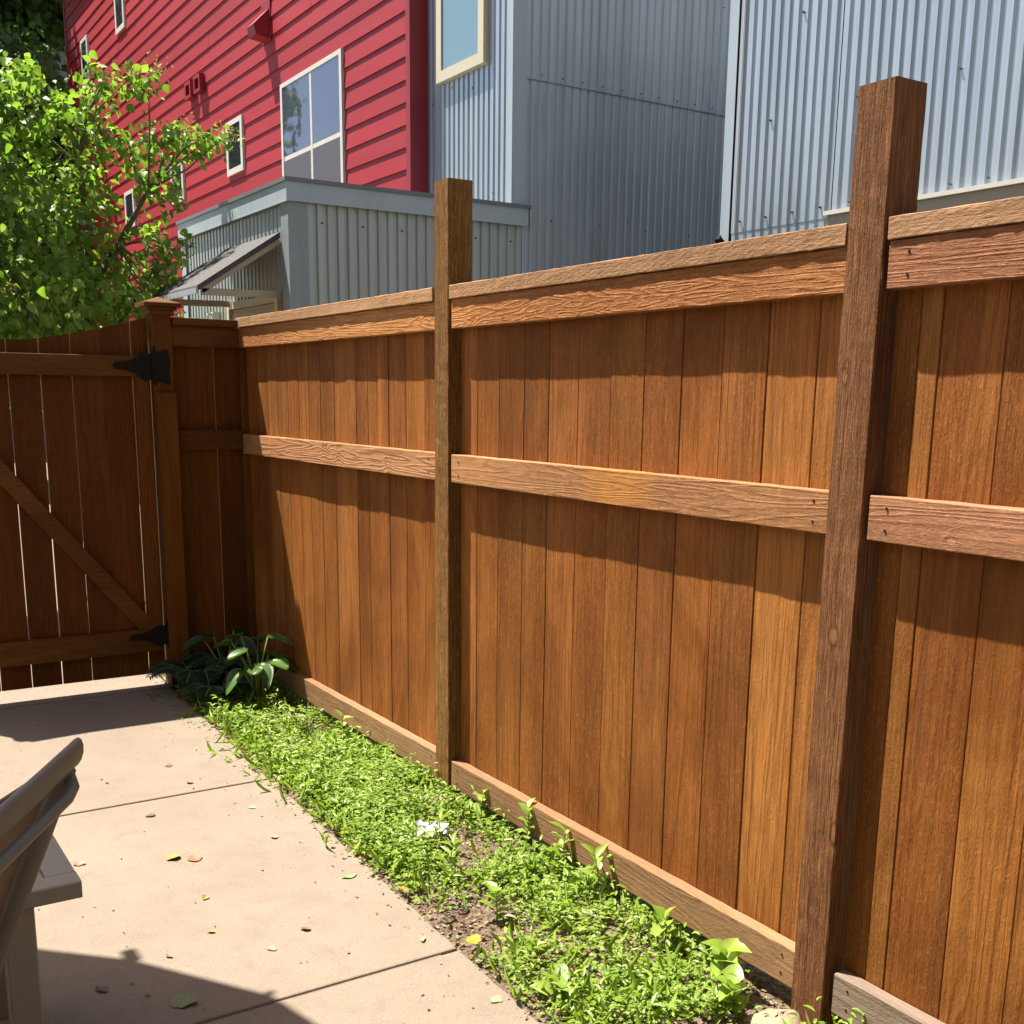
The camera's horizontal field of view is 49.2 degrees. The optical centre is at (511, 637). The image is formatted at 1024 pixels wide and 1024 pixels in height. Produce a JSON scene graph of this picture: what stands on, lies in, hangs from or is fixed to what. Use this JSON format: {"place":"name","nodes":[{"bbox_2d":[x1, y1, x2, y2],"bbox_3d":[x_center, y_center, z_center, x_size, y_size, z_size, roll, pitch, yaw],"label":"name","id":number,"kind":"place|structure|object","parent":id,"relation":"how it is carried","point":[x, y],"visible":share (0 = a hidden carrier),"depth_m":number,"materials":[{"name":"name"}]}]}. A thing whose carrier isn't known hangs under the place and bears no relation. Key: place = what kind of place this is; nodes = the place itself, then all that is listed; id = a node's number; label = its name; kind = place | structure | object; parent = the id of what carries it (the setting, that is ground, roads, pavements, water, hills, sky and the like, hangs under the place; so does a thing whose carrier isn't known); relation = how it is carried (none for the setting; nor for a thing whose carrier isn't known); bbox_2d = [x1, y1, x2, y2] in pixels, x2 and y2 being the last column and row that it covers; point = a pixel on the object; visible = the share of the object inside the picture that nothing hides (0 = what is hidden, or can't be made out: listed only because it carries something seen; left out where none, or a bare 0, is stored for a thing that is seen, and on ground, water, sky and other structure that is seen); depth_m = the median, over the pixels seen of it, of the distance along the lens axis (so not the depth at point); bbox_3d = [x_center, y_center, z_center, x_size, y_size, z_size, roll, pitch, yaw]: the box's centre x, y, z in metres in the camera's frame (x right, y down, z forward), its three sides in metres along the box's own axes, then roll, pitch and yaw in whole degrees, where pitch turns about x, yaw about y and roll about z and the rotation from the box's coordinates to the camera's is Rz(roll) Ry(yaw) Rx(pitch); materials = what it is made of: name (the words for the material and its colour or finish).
{"place":"outdoors","nodes":[
{"label":"outdoors","id":0,"kind":"place"},
{"bbox_2d":[0,42,67,451],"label":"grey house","id":1,"kind":"structure","parent":0,"point":[62,57],"depth_m":26.50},
{"bbox_2d":[0,451,156,696],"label":"path","id":2,"kind":"structure","parent":0,"point":[63,686],"depth_m":5.69,"materials":[{"name":"concrete"}]},
{"bbox_2d":[0,677,539,1023],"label":"patio","id":3,"kind":"structure","parent":0,"point":[250,876],"depth_m":3.19,"materials":[{"name":"concrete"}]},
{"bbox_2d":[0,835,82,1023],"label":"side table","id":4,"kind":"object","parent":3,"relation":"on","point":[58,879],"visible":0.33,"depth_m":2.16,"materials":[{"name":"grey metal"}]},
{"bbox_2d":[0,737,83,973],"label":"patio chair","id":5,"kind":"object","parent":3,"relation":"on","point":[37,804],"visible":1,"depth_m":1.51,"materials":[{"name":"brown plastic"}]},
{"bbox_2d":[73,861,85,865],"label":"fallen leaf","id":6,"kind":"object","parent":3,"relation":"on","point":[78,863],"visible":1,"depth_m":3.44,"materials":[{"name":"brown plant"}]},
{"bbox_2d":[95,985,107,991],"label":"fallen leaf","id":7,"kind":"object","parent":3,"relation":"on","point":[102,988],"visible":1,"depth_m":2.72,"materials":[{"name":"brown plant"}]},
{"bbox_2d":[167,855,179,859],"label":"fallen leaf","id":8,"kind":"object","parent":3,"relation":"on","point":[171,857],"visible":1,"depth_m":3.50,"materials":[{"name":"yellow plant"}]},
{"bbox_2d":[169,993,196,1007],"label":"fallen leaf","id":9,"kind":"object","parent":3,"relation":"on","point":[180,1000],"visible":1,"depth_m":2.67,"materials":[{"name":"green plant"}]},
{"bbox_2d":[187,855,201,860],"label":"fallen leaf","id":10,"kind":"object","parent":3,"relation":"on","point":[194,857],"visible":1,"depth_m":3.49,"materials":[{"name":"brown plant"}]},
{"bbox_2d":[267,945,275,949],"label":"fallen leaf","id":11,"kind":"object","parent":3,"relation":"on","point":[271,947],"visible":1,"depth_m":2.93,"materials":[{"name":"beige plant"}]},
{"bbox_2d":[15,692,529,1022],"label":"leaf crumbs","id":12,"kind":"object","parent":3,"relation":"on","point":[147,995],"visible":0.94,"depth_m":3.23,"materials":[{"name":"brown plant"}]},
{"bbox_2d":[341,872,355,877],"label":"fallen leaf","id":13,"kind":"object","parent":3,"relation":"on","point":[351,875],"visible":1,"depth_m":3.38,"materials":[{"name":"green plant"}]},
{"bbox_2d":[490,995,501,1001],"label":"fallen leaf","id":14,"kind":"object","parent":3,"relation":"on","point":[497,998],"visible":1,"depth_m":2.70,"materials":[{"name":"yellow plant"}]},
{"bbox_2d":[156,672,848,1023],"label":"garden bed","id":15,"kind":"object","parent":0,"point":[473,914],"visible":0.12,"depth_m":3.10,"materials":[{"name":"soil"}]},
{"bbox_2d":[145,655,245,684],"bbox_3d":[-1.529,0.192,5.477,0.508,0.138,0.504,-7,14,-32],"label":"fern","id":16,"kind":"object","parent":15,"relation":"on","point":[174,668],"visible":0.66,"depth_m":5.33,"materials":[{"name":"green plant"}]},
{"bbox_2d":[209,689,223,704],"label":"weed","id":17,"kind":"object","parent":15,"relation":"on","point":[216,698],"visible":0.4,"depth_m":5.19,"materials":[{"name":"green plant"}]},
{"bbox_2d":[178,673,260,697],"bbox_3d":[-1.379,0.252,5.289,0.383,0.103,0.384,-7,14,-32],"label":"fern","id":18,"kind":"object","parent":15,"relation":"on","point":[243,684],"visible":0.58,"depth_m":5.19,"materials":[{"name":"green plant"}]},
{"bbox_2d":[180,626,262,685],"bbox_3d":[-1.404,0.117,5.505,0.388,0.317,0.454,2,12,6],"label":"hosta","id":19,"kind":"object","parent":15,"relation":"on","point":[249,642],"visible":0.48,"depth_m":5.42,"materials":[{"name":"green plant"}]},
{"bbox_2d":[181,646,276,669],"bbox_3d":[-1.377,0.145,5.645,0.604,0.164,0.602,-7,14,-32],"label":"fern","id":20,"kind":"object","parent":15,"relation":"on","point":[201,657],"visible":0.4,"depth_m":5.46,"materials":[{"name":"green plant"}]},
{"bbox_2d":[213,632,297,702],"bbox_3d":[-1.184,0.156,5.243,0.402,0.354,0.345,-4,13,-19],"label":"hosta","id":21,"kind":"object","parent":15,"relation":"on","point":[262,668],"visible":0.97,"depth_m":5.18,"materials":[{"name":"green plant"}]},
{"bbox_2d":[331,710,351,740],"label":"weed","id":22,"kind":"object","parent":15,"relation":"on","point":[343,723],"visible":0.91,"depth_m":4.65,"materials":[{"name":"green plant"}]},
{"bbox_2d":[412,791,447,805],"bbox_3d":[-0.277,0.613,4.074,0.213,0.100,0.198,-4,13,-19],"label":"rock","id":23,"kind":"object","parent":15,"relation":"on","point":[441,797],"visible":0.08,"depth_m":4.05,"materials":[{"name":"beige stone"}]},
{"bbox_2d":[423,808,451,852],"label":"weed","id":24,"kind":"object","parent":15,"relation":"on","point":[440,815],"visible":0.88,"depth_m":3.57,"materials":[{"name":"green plant"}]},
{"bbox_2d":[432,831,462,868],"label":"weed","id":25,"kind":"object","parent":15,"relation":"on","point":[449,851],"visible":0.94,"depth_m":3.39,"materials":[{"name":"green plant"}]},
{"bbox_2d":[466,934,480,943],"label":"fallen leaf","id":26,"kind":"object","parent":15,"relation":"on","point":[475,939],"visible":1,"depth_m":2.96,"materials":[{"name":"yellow plant"}]},
{"bbox_2d":[466,789,487,816],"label":"weed","id":27,"kind":"object","parent":15,"relation":"on","point":[480,797],"visible":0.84,"depth_m":3.85,"materials":[{"name":"green plant"}]},
{"bbox_2d":[477,880,512,921],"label":"weed","id":28,"kind":"object","parent":15,"relation":"on","point":[495,890],"visible":1,"depth_m":3.12,"materials":[{"name":"green plant"}]},
{"bbox_2d":[145,659,863,1023],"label":"ground cover","id":29,"kind":"object","parent":15,"relation":"on","point":[357,761],"visible":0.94,"depth_m":3.38,"materials":[{"name":"green plant"}]},
{"bbox_2d":[415,819,449,836],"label":"white flower","id":30,"kind":"object","parent":29,"relation":"on","point":[424,825],"visible":0.83,"depth_m":3.62,"materials":[{"name":"white plant"}]},
{"bbox_2d":[514,798,534,849],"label":"weed","id":31,"kind":"object","parent":15,"relation":"on","point":[525,808],"visible":0.92,"depth_m":3.61,"materials":[{"name":"green plant"}]},
{"bbox_2d":[523,936,546,963],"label":"weed","id":32,"kind":"object","parent":15,"relation":"on","point":[533,944],"visible":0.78,"depth_m":2.88,"materials":[{"name":"green plant"}]},
{"bbox_2d":[530,968,579,999],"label":"weed","id":33,"kind":"object","parent":15,"relation":"on","point":[549,988],"visible":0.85,"depth_m":2.71,"materials":[{"name":"green plant"}]},
{"bbox_2d":[555,963,569,980],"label":"fallen leaf","id":34,"kind":"object","parent":33,"relation":"on","point":[563,973],"visible":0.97,"depth_m":2.77,"materials":[{"name":"green plant"}]},
{"bbox_2d":[542,821,573,860],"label":"weed","id":35,"kind":"object","parent":15,"relation":"on","point":[562,842],"visible":0.92,"depth_m":3.42,"materials":[{"name":"green plant"}]},
{"bbox_2d":[576,843,611,890],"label":"weed","id":36,"kind":"object","parent":15,"relation":"on","point":[597,852],"visible":0.99,"depth_m":3.25,"materials":[{"name":"green plant"}]},
{"bbox_2d":[645,904,682,951],"bbox_3d":[0.410,0.778,2.949,0.109,0.141,0.097,-1,12,-10],"label":"weed","id":37,"kind":"object","parent":15,"relation":"on","point":[659,929],"visible":0.92,"depth_m":2.95,"materials":[{"name":"green plant"}]},
{"bbox_2d":[700,938,751,982],"bbox_3d":[0.520,0.817,2.747,0.112,0.142,0.111,-2,12,-13],"label":"weed","id":38,"kind":"object","parent":15,"relation":"on","point":[727,951],"visible":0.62,"depth_m":2.75,"materials":[{"name":"green plant"}]},
{"bbox_2d":[711,963,748,1019],"bbox_3d":[0.512,0.849,2.649,0.100,0.125,0.093,-7,14,-32],"label":"weed","id":39,"kind":"object","parent":15,"relation":"on","point":[731,986],"visible":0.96,"depth_m":2.65,"materials":[{"name":"green plant"}]},
{"bbox_2d":[742,1008,801,1023],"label":"rock","id":40,"kind":"object","parent":15,"relation":"on","point":[775,1016],"visible":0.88,"depth_m":2.61,"materials":[{"name":"beige stone"}]},
{"label":"ground","id":41,"kind":"structure","parent":0,"visible":0},
{"bbox_2d":[2,41,68,171],"bbox_3d":[-9.247,-9.643,24.979,4.802,11.446,4.536,-7,14,-32],"label":"tall tree","id":42,"kind":"object","parent":41,"relation":"on","point":[59,74],"depth_m":23.78,"materials":[{"name":"green plant"}]},
{"bbox_2d":[0,0,75,217],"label":"tall tree","id":43,"kind":"object","parent":41,"relation":"on","point":[29,13],"visible":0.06,"depth_m":18.18,"materials":[{"name":"green plant"}]},
{"bbox_2d":[0,14,83,334],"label":"tall tree","id":44,"kind":"object","parent":41,"relation":"on","point":[17,47],"visible":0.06,"depth_m":16.59,"materials":[{"name":"green plant"}]},
{"bbox_2d":[0,50,245,532],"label":"leafy tree","id":45,"kind":"object","parent":41,"relation":"on","point":[82,309],"visible":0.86,"depth_m":7.19,"materials":[{"name":"green plant"}]},
{"bbox_2d":[134,297,256,688],"bbox_3d":[-1.509,-0.602,5.543,0.551,2.062,0.170,-7,14,-32],"label":"side fence panel","id":46,"kind":"object","parent":41,"relation":"on","point":[200,422],"visible":0.83,"depth_m":5.49,"materials":[{"name":"brown wood"}]},
{"bbox_2d":[0,318,170,691],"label":"garden gate","id":47,"kind":"structure","parent":46,"relation":"attached to","point":[99,370],"depth_m":5.21,"materials":[{"name":"brown wood"}]},
{"bbox_2d":[202,955,440,1023],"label":"patio joint base","id":48,"kind":"object","parent":41,"relation":"on","point":[319,990],"visible":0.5,"depth_m":2.74,"materials":[{"name":"concrete"}]},
{"bbox_2d":[61,0,1023,487],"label":"townhouse","id":49,"kind":"structure","parent":41,"relation":"on","point":[567,132],"depth_m":7.61,"materials":[{"name":"red paint"}]},
{"bbox_2d":[80,34,90,81],"bbox_3d":[-6.006,-8.128,15.778,0.050,0.590,0.405,-7,14,-32],"label":"window","id":50,"kind":"structure","parent":49,"relation":"in","point":[84,46],"depth_m":15.73,"materials":[{"name":"white glass"}]},
{"bbox_2d":[114,0,125,34],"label":"window","id":51,"kind":"structure","parent":49,"relation":"in","point":[119,5],"depth_m":14.10,"materials":[{"name":"white glass"}]},
{"bbox_2d":[124,188,135,227],"bbox_3d":[-4.981,-5.598,14.634,0.050,0.455,0.455,-7,14,-32],"label":"window","id":52,"kind":"structure","parent":49,"relation":"in","point":[130,203],"depth_m":14.60,"materials":[{"name":"white glass"}]},
{"bbox_2d":[170,163,185,204],"bbox_3d":[-3.834,-5.220,12.873,0.050,0.420,0.475,-7,14,-32],"label":"window","id":53,"kind":"structure","parent":49,"relation":"in","point":[182,176],"depth_m":12.72,"materials":[{"name":"white glass"}]},
{"bbox_2d":[225,114,245,176],"bbox_3d":[-2.765,-4.923,11.223,0.050,0.509,0.480,-7,14,-32],"label":"window","id":54,"kind":"structure","parent":49,"relation":"in","point":[236,161],"depth_m":11.17,"materials":[{"name":"white glass"}]},
{"bbox_2d":[280,48,345,182],"bbox_3d":[-1.725,-4.177,9.705,0.050,1.405,1.340,-7,14,-32],"label":"window","id":55,"kind":"structure","parent":49,"relation":"in","point":[312,112],"depth_m":9.54,"materials":[{"name":"white"}]},
{"bbox_2d":[436,0,488,84],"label":"window","id":56,"kind":"structure","parent":49,"relation":"in","point":[462,26],"depth_m":7.71,"materials":[{"name":"beige glass"}]},
{"bbox_2d":[235,76,1023,1023],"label":"wooden fence","id":57,"kind":"object","parent":41,"relation":"on","point":[689,582],"visible":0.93,"depth_m":2.80,"materials":[{"name":"brown wood"}]}
]}

